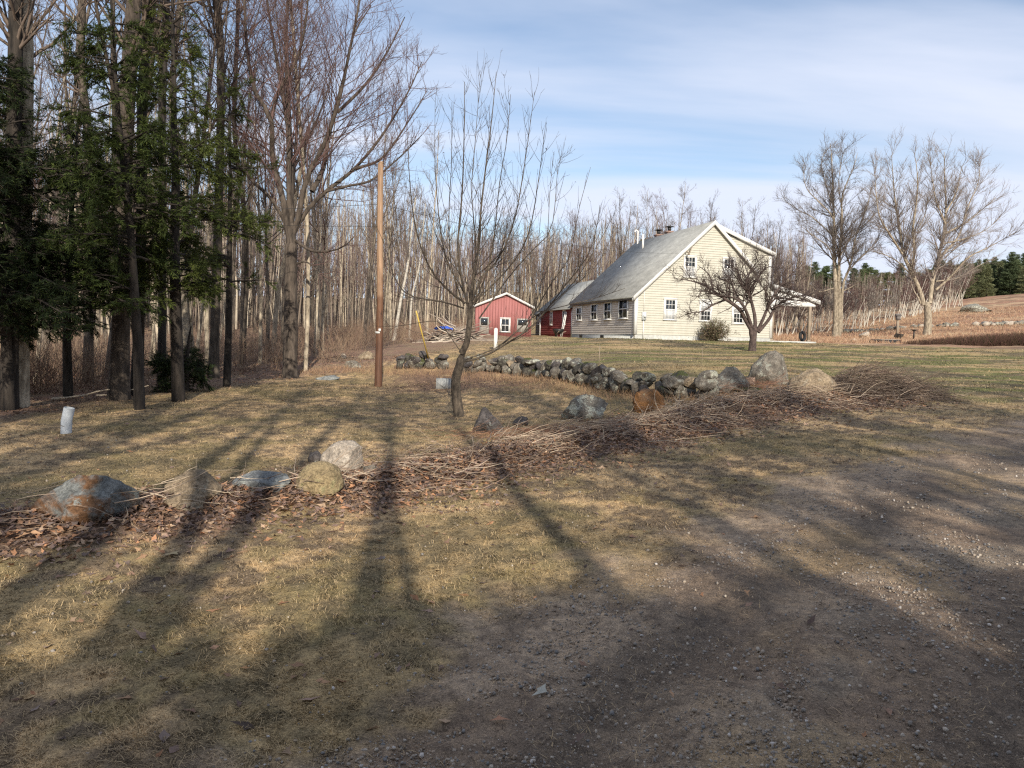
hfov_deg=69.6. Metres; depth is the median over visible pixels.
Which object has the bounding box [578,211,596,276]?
bare tree
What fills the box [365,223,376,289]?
bare tree
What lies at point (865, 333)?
boulder
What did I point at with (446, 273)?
bare tree
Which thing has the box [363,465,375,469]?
boulder
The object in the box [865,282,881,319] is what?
birch tree
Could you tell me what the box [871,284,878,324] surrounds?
birch tree
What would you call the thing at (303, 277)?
bare tree
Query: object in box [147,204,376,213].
overhead wire
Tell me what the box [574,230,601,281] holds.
bare tree
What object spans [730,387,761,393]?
boulder
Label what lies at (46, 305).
hemlock tree
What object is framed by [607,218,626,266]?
bare tree
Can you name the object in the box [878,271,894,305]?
conifer tree
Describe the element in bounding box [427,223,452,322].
bare tree
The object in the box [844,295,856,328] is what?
birch tree
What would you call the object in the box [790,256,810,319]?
bare tree
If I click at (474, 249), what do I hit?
bare tree
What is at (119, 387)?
tall tree
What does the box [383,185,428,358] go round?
guy wire
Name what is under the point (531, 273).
bare tree
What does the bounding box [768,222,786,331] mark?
bare tree
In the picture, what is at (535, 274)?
bare tree
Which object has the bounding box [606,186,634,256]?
bare tree
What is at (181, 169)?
bare tree
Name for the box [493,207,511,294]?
bare tree
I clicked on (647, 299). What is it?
farmhouse
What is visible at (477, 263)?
bare tree
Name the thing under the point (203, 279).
bare tree
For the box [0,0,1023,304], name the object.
sky
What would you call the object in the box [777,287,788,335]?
birch tree
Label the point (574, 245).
bare tree
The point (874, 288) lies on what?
birch tree
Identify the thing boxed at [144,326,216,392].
evergreen shrub
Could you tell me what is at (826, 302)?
birch tree
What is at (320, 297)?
bare tree
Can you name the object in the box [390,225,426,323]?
bare tree
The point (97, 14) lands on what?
bare tree
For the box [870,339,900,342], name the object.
raised bed
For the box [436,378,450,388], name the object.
concrete block
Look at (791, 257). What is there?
bare tree
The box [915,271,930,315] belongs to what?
birch tree
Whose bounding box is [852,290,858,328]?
birch tree
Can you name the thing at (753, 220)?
bare tree
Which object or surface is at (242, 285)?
bare tree
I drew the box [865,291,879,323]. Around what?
birch tree
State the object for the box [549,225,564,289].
bare tree
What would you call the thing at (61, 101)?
bare tree
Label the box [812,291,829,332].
birch tree
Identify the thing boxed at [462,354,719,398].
stone wall
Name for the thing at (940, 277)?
birch tree
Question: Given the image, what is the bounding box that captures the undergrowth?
[0,314,481,394]
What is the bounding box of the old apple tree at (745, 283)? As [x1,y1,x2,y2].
[661,236,834,350]
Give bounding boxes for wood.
[0,79,960,333]
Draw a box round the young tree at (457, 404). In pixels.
[376,50,624,416]
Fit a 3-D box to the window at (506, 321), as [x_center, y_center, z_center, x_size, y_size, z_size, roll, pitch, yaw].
[-0.555,-4.796,59.751,0.910,1.200,0.110,1,4,-3]
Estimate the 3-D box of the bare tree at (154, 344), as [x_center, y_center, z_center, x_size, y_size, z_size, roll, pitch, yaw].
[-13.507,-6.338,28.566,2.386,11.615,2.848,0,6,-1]
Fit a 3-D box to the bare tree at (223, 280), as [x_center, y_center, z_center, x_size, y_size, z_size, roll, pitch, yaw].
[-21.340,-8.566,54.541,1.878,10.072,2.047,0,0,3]
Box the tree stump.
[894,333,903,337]
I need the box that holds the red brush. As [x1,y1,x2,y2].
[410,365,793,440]
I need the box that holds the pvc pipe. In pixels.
[60,407,74,433]
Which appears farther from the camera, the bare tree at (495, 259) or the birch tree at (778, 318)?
the bare tree at (495, 259)
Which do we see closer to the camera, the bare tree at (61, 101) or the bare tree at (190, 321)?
the bare tree at (61, 101)
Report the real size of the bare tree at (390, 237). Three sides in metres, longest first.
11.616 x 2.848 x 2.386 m
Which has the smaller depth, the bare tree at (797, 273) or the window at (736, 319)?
the window at (736, 319)
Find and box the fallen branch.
[51,385,148,399]
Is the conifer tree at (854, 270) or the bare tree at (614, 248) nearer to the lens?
the bare tree at (614, 248)
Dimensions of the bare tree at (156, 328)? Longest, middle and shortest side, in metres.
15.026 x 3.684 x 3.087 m
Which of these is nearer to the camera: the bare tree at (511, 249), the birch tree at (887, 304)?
the birch tree at (887, 304)
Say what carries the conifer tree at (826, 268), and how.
on the ground at (992, 530)
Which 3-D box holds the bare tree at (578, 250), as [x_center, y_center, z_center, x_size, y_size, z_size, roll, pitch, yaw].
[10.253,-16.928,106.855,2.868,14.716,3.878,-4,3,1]
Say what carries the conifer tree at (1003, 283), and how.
on the ground at (992, 530)
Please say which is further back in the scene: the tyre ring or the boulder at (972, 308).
the boulder at (972, 308)
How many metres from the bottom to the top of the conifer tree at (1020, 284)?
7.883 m
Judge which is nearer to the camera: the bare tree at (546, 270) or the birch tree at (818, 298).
the birch tree at (818, 298)
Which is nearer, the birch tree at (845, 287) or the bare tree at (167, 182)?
the bare tree at (167, 182)
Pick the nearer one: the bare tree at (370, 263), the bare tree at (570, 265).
the bare tree at (370, 263)
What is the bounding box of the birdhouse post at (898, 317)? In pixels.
[895,314,901,333]
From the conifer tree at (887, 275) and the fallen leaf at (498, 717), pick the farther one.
the conifer tree at (887, 275)
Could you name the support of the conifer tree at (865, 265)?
on the ground at (992, 530)
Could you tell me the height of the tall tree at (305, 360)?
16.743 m
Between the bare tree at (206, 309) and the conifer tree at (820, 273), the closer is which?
the bare tree at (206, 309)
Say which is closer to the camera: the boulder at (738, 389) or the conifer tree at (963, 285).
the boulder at (738, 389)
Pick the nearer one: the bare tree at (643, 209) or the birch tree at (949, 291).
the bare tree at (643, 209)
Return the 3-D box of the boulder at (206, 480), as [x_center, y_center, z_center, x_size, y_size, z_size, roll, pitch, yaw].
[-2.853,0.956,6.593,0.516,0.380,0.340,1,4,0]
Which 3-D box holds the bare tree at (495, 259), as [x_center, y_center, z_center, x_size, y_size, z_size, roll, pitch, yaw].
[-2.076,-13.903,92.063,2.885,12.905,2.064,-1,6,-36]
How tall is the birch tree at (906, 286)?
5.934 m
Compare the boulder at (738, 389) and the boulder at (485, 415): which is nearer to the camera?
the boulder at (485, 415)
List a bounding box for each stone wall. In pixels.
[396,351,448,369]
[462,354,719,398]
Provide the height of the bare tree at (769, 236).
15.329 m
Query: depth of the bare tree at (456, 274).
84.36 m
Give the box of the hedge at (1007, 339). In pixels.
[902,330,1023,346]
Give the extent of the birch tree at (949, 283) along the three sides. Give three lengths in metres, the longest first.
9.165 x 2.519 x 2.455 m
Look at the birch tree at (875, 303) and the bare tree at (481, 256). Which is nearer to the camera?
the bare tree at (481, 256)
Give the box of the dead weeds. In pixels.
[266,362,783,404]
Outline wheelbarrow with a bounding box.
[553,329,565,336]
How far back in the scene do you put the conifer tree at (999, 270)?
188.40 m
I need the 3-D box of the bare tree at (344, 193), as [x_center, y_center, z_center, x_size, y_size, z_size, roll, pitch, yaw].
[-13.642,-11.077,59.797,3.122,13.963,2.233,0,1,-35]
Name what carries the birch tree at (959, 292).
on the ground at (992, 530)
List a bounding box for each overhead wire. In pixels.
[36,212,375,226]
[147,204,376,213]
[386,205,642,252]
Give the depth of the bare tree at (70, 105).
27.26 m
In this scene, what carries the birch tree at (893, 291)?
on the ground at (992, 530)
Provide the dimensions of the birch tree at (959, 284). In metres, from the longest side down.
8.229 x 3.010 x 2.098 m
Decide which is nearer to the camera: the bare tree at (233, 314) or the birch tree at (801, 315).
the bare tree at (233, 314)
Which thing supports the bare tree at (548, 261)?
on the ground at (992, 530)
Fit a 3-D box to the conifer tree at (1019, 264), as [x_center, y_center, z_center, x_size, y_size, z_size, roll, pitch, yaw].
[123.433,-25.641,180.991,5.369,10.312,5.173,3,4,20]
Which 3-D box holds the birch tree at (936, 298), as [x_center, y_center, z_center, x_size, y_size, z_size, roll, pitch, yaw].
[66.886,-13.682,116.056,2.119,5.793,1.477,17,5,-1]
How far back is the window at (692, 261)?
46.55 m
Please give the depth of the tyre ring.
50.17 m
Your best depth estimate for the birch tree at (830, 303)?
89.57 m
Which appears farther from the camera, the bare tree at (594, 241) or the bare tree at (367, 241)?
the bare tree at (594, 241)
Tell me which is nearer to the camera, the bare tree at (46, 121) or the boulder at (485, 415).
the boulder at (485, 415)
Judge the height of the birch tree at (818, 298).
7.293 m
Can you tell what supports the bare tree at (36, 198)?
on the ground at (992, 530)
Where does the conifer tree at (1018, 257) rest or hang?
on the ground at (992, 530)
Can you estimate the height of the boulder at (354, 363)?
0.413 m
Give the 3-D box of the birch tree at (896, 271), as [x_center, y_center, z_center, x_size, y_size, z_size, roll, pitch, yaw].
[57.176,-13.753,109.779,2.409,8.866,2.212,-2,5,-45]
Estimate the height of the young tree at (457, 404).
8.172 m
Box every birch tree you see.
[392,188,424,339]
[408,198,434,335]
[775,307,784,332]
[775,309,791,332]
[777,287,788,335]
[786,281,796,333]
[792,293,812,333]
[793,307,807,331]
[805,276,820,331]
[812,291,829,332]
[815,276,825,330]
[816,294,826,332]
[821,294,829,330]
[824,289,832,330]
[826,294,832,324]
[827,290,856,331]
[841,276,853,303]
[843,274,857,301]
[843,283,856,317]
[844,290,853,308]
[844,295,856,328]
[848,290,860,328]
[851,289,871,328]
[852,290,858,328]
[855,283,863,326]
[857,285,872,326]
[859,284,874,328]
[860,296,876,325]
[865,275,881,322]
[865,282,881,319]
[865,286,885,324]
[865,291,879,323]
[867,284,877,325]
[870,294,895,325]
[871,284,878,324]
[875,285,887,321]
[884,275,894,323]
[885,276,898,317]
[885,291,901,320]
[888,265,902,317]
[890,289,906,319]
[891,267,906,320]
[900,282,909,313]
[901,273,917,316]
[903,280,916,317]
[907,271,923,315]
[910,274,926,316]
[911,263,931,316]
[914,283,929,313]
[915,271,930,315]
[921,268,942,311]
[931,281,945,310]
[932,273,954,309]
[933,261,954,312]
[935,260,952,311]
[936,267,947,303]
[939,261,957,307]
[940,272,964,307]
[942,275,956,309]
[951,263,969,306]
[954,274,970,307]
[959,265,977,306]
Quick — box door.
[479,317,488,333]
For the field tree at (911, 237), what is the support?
on the ground at (992, 530)
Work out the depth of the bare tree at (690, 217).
96.00 m
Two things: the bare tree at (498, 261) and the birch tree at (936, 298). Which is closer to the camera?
the bare tree at (498, 261)
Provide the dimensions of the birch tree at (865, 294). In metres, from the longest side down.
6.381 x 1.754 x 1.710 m
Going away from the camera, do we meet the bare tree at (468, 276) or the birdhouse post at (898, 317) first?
the bare tree at (468, 276)
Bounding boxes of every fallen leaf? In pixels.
[489,715,510,720]
[532,683,546,695]
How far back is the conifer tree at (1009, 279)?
180.09 m
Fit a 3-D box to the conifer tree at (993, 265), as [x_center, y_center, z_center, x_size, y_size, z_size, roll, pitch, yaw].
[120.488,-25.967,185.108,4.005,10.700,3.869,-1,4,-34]
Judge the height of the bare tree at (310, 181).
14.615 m
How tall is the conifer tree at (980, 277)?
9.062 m
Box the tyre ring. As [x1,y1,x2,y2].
[799,331,805,340]
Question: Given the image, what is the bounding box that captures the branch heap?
[405,313,504,342]
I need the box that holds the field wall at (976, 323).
[843,320,1023,332]
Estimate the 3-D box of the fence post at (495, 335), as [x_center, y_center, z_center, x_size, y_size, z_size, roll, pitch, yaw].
[-0.729,-1.902,32.857,0.180,1.204,0.180,1,4,0]
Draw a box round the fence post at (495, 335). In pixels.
[494,328,497,349]
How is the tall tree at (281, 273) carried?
on the ground at (992, 530)
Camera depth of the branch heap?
42.67 m
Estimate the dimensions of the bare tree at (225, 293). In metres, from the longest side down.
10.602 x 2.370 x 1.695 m
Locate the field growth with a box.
[773,305,1023,344]
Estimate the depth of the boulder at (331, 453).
8.51 m
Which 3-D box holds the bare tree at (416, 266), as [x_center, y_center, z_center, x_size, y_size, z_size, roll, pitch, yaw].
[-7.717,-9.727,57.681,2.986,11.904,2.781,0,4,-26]
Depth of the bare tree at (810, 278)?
103.89 m
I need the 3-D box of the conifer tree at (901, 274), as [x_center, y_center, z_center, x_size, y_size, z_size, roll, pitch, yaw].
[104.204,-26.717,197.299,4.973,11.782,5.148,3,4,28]
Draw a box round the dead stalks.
[0,358,950,536]
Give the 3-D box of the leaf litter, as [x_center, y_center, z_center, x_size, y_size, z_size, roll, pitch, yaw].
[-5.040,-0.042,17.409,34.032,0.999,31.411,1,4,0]
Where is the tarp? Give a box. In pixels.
[434,326,452,329]
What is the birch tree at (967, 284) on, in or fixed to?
on the ground at (992, 530)
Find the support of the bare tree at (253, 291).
on the ground at (992, 530)
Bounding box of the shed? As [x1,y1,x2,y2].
[473,292,534,336]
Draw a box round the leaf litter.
[0,351,1019,756]
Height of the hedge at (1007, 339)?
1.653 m
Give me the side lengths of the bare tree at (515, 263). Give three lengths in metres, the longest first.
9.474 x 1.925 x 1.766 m
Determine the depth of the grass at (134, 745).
4.77 m
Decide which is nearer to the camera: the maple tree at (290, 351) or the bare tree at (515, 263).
the maple tree at (290, 351)
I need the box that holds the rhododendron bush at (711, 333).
[694,317,736,340]
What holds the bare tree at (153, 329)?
on the ground at (992, 530)
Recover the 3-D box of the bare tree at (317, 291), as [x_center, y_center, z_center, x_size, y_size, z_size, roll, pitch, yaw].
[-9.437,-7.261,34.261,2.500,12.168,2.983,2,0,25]
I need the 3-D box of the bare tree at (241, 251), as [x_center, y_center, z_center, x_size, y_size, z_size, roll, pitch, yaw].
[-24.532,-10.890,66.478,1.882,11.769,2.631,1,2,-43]
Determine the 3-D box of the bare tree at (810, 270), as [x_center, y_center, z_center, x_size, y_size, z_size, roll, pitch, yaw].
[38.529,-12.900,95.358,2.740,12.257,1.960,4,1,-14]
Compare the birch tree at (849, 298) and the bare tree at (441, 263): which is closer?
the birch tree at (849, 298)
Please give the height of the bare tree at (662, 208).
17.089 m
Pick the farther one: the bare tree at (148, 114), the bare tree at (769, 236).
the bare tree at (769, 236)
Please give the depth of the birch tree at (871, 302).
96.70 m
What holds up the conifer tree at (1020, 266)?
on the ground at (992, 530)
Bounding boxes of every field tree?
[771,128,905,336]
[855,129,1023,334]
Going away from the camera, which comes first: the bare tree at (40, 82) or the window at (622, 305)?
the bare tree at (40, 82)
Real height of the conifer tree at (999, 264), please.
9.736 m
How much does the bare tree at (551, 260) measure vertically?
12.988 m
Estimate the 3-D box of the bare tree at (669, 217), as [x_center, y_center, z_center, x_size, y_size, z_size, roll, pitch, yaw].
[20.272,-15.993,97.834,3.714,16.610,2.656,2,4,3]
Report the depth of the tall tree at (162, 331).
19.46 m
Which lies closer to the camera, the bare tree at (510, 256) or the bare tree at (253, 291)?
the bare tree at (253, 291)
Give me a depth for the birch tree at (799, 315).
86.03 m
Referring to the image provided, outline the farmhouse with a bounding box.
[569,220,820,342]
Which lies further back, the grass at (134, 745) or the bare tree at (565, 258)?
the bare tree at (565, 258)
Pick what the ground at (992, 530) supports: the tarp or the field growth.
the field growth
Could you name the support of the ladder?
on the ground at (992, 530)
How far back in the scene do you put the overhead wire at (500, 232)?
27.98 m
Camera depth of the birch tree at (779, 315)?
77.59 m
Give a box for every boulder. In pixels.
[30,475,142,524]
[163,469,222,499]
[163,494,204,511]
[232,470,290,491]
[296,461,343,496]
[308,451,321,461]
[315,375,339,379]
[320,440,363,472]
[344,360,360,367]
[358,351,372,359]
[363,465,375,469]
[472,407,503,432]
[512,416,527,425]
[561,394,607,419]
[632,388,664,412]
[717,367,749,393]
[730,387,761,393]
[746,377,754,384]
[748,350,788,385]
[787,368,836,393]
[859,331,868,337]
[959,304,992,312]
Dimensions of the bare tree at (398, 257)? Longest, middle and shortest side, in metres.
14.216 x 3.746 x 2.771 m
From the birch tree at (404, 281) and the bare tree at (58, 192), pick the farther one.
the birch tree at (404, 281)
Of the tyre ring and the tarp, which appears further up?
the tarp
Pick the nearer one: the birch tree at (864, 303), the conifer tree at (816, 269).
the birch tree at (864, 303)
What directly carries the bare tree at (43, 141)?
on the ground at (992, 530)
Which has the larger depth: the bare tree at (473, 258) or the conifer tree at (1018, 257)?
the conifer tree at (1018, 257)
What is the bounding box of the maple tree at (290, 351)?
[137,0,450,377]
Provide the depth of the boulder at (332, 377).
24.59 m
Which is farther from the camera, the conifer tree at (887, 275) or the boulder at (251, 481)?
the conifer tree at (887, 275)
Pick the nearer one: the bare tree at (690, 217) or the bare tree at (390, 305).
the bare tree at (390, 305)
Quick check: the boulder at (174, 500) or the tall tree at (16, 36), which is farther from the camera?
the tall tree at (16, 36)
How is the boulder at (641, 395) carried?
on the ground at (992, 530)
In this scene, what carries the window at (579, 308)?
in the farmhouse
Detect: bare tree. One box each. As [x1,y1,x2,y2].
[0,0,96,187]
[0,73,95,365]
[2,38,69,205]
[32,133,55,223]
[33,6,102,382]
[35,121,56,226]
[35,123,75,314]
[36,76,99,346]
[36,78,81,335]
[40,0,136,377]
[41,49,79,210]
[60,97,109,337]
[71,0,193,162]
[79,37,121,347]
[99,219,106,343]
[104,0,216,378]
[108,41,157,349]
[135,3,234,354]
[136,85,179,353]
[147,156,190,366]
[149,2,274,253]
[153,44,205,353]
[166,93,200,326]
[166,100,211,251]
[167,143,206,258]
[168,7,235,371]
[187,27,287,368]
[196,91,259,356]
[196,191,211,329]
[200,226,225,339]
[210,235,226,328]
[211,127,252,338]
[213,60,286,351]
[220,162,242,345]
[226,232,249,275]
[227,41,297,363]
[232,0,349,356]
[236,207,241,271]
[238,97,280,332]
[240,104,295,352]
[240,151,274,344]
[242,92,281,318]
[252,240,272,318]
[262,227,279,302]
[269,186,284,310]
[269,191,285,300]
[285,196,313,274]
[293,127,326,332]
[294,71,331,347]
[295,79,353,350]
[296,105,344,354]
[297,229,310,325]
[297,229,311,303]
[302,184,330,327]
[311,200,333,327]
[313,194,342,338]
[328,165,358,329]
[331,210,356,326]
[343,106,412,345]
[352,164,376,330]
[356,187,384,333]
[357,214,376,303]
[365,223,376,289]
[366,182,396,330]
[368,127,411,339]
[375,186,401,328]
[383,154,415,338]
[383,160,410,333]
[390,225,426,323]
[394,196,427,324]
[395,179,437,336]
[395,183,434,330]
[408,124,451,336]
[418,214,438,315]
[424,248,439,330]
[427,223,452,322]
[428,264,439,327]
[437,238,456,318]
[446,236,461,326]
[451,227,466,323]
[453,251,465,326]
[459,220,476,328]
[460,229,489,302]
[461,249,470,299]
[468,231,482,301]
[469,219,491,297]
[470,212,496,328]
[470,223,481,324]
[478,221,497,300]
[481,213,519,295]
[483,225,514,291]
[484,225,496,298]
[487,224,520,292]
[489,223,500,297]
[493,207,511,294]
[499,224,516,293]
[501,227,520,292]
[503,246,517,289]
[505,246,520,295]
[506,224,520,293]
[506,235,528,295]
[513,228,521,294]
[516,232,541,301]
[519,223,541,321]
[519,244,547,309]
[520,209,539,323]
[523,248,537,291]
[524,238,535,302]
[528,242,546,310]
[534,230,556,281]
[539,226,559,300]
[540,237,551,307]
[543,223,563,296]
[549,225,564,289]
[557,230,575,283]
[558,202,580,282]
[564,241,577,286]
[567,214,588,283]
[574,221,586,280]
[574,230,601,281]
[576,218,594,281]
[576,230,590,280]
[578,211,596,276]
[585,218,603,280]
[588,231,602,279]
[593,222,615,273]
[604,233,617,266]
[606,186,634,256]
[606,213,618,263]
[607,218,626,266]
[607,230,619,264]
[618,204,647,256]
[630,184,656,238]
[644,188,669,236]
[663,202,672,230]
[671,181,697,229]
[679,199,699,228]
[697,189,719,220]
[735,197,750,232]
[737,196,767,242]
[753,220,762,244]
[758,217,779,269]
[766,234,786,282]
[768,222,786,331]
[772,210,788,279]
[774,238,789,320]
[775,226,809,322]
[784,228,797,327]
[787,244,807,310]
[789,235,811,331]
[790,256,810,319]
[798,258,810,329]
[803,239,819,328]
[803,252,817,321]
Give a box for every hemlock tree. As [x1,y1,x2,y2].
[0,52,140,410]
[0,70,66,331]
[1,98,169,398]
[25,0,226,409]
[100,0,273,401]
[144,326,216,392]
[169,68,283,386]
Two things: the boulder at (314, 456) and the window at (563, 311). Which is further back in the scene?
the window at (563, 311)
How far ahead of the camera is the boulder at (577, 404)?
13.95 m
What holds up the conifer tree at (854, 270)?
on the ground at (992, 530)
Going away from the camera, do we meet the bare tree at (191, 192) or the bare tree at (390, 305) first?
the bare tree at (191, 192)
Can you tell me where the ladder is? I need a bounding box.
[560,312,566,336]
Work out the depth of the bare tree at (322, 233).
67.46 m
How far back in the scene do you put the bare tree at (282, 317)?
32.54 m
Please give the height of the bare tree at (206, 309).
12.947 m
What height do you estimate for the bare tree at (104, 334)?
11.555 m
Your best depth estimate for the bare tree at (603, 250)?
82.13 m
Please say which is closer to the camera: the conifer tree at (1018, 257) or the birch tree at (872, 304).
the birch tree at (872, 304)
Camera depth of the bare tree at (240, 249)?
71.43 m
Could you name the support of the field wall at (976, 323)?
on the ground at (992, 530)
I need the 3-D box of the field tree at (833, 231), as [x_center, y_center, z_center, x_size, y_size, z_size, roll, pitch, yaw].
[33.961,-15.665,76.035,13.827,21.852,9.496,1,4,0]
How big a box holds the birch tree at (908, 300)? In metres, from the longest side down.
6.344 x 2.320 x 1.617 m
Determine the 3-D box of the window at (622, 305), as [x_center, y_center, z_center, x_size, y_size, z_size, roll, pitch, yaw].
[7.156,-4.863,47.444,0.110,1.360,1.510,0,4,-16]
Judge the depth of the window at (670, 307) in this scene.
46.37 m
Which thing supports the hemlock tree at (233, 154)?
on the ground at (992, 530)
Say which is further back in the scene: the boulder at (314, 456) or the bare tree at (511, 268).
the bare tree at (511, 268)
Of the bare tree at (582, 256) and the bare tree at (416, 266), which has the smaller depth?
the bare tree at (416, 266)
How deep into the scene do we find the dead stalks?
10.90 m
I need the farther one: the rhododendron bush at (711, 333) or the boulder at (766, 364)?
the rhododendron bush at (711, 333)
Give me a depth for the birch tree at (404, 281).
45.60 m
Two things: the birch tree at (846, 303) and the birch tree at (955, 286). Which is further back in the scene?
the birch tree at (955, 286)
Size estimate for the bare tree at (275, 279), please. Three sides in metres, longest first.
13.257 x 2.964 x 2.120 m
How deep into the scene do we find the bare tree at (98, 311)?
39.07 m
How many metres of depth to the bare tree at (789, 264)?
91.65 m
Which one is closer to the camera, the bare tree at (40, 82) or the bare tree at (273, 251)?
the bare tree at (40, 82)
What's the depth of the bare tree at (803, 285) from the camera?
98.21 m
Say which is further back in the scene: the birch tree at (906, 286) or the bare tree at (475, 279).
the birch tree at (906, 286)
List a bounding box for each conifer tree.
[807,262,822,295]
[815,272,825,308]
[820,265,832,294]
[826,268,840,297]
[844,268,860,305]
[857,269,866,291]
[860,262,868,269]
[865,267,879,298]
[877,272,891,305]
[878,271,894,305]
[893,263,906,295]
[954,263,968,298]
[962,271,976,298]
[967,265,988,297]
[974,259,982,296]
[975,264,994,296]
[979,268,997,296]
[989,260,999,294]
[992,260,1003,291]
[993,266,1003,294]
[996,262,1012,295]
[999,252,1023,294]
[1002,258,1018,293]
[1003,259,1023,292]
[1007,265,1023,292]
[1014,266,1023,293]
[1015,254,1022,287]
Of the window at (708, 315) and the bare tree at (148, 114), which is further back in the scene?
the window at (708, 315)
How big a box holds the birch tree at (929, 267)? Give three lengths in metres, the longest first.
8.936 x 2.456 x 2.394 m
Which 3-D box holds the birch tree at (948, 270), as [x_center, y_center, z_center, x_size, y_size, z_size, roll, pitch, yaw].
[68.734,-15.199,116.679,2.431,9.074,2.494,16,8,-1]
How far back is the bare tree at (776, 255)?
87.63 m
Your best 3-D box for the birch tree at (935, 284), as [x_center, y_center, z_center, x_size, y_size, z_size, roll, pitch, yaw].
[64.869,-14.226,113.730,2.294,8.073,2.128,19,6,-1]
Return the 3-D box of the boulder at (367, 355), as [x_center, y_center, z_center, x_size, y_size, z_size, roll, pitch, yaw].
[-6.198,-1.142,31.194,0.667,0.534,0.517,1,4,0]
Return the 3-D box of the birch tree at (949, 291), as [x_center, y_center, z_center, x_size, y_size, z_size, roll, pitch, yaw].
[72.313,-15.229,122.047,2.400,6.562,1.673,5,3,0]
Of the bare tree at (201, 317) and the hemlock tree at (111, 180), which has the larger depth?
the bare tree at (201, 317)
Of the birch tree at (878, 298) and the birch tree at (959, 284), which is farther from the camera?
the birch tree at (959, 284)
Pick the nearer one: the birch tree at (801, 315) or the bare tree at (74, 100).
the bare tree at (74, 100)
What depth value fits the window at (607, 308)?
49.86 m
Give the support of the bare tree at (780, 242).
on the ground at (992, 530)
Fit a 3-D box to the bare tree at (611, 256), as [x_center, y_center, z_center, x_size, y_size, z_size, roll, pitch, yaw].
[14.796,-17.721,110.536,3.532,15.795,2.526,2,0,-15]
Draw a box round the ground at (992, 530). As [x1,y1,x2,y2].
[0,292,1023,767]
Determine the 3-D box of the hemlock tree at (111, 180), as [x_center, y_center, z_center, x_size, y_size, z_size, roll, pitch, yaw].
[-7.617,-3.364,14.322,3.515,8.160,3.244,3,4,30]
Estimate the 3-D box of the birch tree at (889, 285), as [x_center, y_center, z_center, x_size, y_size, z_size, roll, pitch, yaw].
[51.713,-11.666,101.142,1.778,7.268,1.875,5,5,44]
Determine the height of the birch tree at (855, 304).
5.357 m
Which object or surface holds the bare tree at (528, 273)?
on the ground at (992, 530)
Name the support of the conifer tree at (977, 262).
on the ground at (992, 530)
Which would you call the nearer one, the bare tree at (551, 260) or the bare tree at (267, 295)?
the bare tree at (267, 295)
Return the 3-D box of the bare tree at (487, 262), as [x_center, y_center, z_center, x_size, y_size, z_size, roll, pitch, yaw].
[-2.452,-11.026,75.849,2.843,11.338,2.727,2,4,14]
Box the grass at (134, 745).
[0,337,1023,767]
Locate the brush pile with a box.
[781,352,978,403]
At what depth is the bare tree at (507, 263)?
89.19 m
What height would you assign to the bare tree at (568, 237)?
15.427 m
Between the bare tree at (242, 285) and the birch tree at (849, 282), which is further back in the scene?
the birch tree at (849, 282)
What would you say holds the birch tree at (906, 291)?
on the ground at (992, 530)
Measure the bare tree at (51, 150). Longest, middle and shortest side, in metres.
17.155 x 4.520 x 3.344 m
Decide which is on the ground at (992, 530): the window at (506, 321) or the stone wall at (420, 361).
the stone wall at (420, 361)
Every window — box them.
[500,317,510,331]
[550,311,552,324]
[562,310,565,324]
[575,306,581,320]
[590,303,597,320]
[603,302,611,319]
[618,300,628,318]
[663,298,677,320]
[683,255,697,277]
[698,299,712,321]
[722,257,735,279]
[731,302,744,323]
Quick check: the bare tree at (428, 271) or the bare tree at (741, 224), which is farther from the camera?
the bare tree at (741, 224)
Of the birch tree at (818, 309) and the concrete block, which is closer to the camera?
the concrete block
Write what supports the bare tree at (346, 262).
on the ground at (992, 530)
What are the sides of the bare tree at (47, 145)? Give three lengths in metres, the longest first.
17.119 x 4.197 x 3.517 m
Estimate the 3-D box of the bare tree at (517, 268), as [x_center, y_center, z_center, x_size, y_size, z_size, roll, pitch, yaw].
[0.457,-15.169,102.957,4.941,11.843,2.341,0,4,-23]
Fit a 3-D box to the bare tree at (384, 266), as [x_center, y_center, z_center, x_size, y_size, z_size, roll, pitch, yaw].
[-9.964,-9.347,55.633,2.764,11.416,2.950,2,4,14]
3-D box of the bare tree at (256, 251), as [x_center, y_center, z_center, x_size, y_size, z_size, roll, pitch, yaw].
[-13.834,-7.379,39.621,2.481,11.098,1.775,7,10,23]
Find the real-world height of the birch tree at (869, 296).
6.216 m
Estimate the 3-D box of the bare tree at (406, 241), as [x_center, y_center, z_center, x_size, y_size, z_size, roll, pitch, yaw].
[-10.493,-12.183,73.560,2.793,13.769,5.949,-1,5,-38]
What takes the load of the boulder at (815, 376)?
on the ground at (992, 530)
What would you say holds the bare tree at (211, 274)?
on the ground at (992, 530)
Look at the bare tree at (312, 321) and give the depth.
69.79 m
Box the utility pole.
[374,161,383,386]
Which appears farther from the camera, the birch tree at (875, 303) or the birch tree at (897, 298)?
the birch tree at (897, 298)
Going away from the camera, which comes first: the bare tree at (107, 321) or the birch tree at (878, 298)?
the bare tree at (107, 321)
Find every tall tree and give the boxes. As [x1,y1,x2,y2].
[0,0,67,410]
[0,0,88,407]
[34,0,116,383]
[95,0,200,400]
[115,0,200,388]
[119,0,225,395]
[154,0,221,355]
[183,0,255,377]
[207,0,281,363]
[240,0,323,370]
[269,126,320,353]

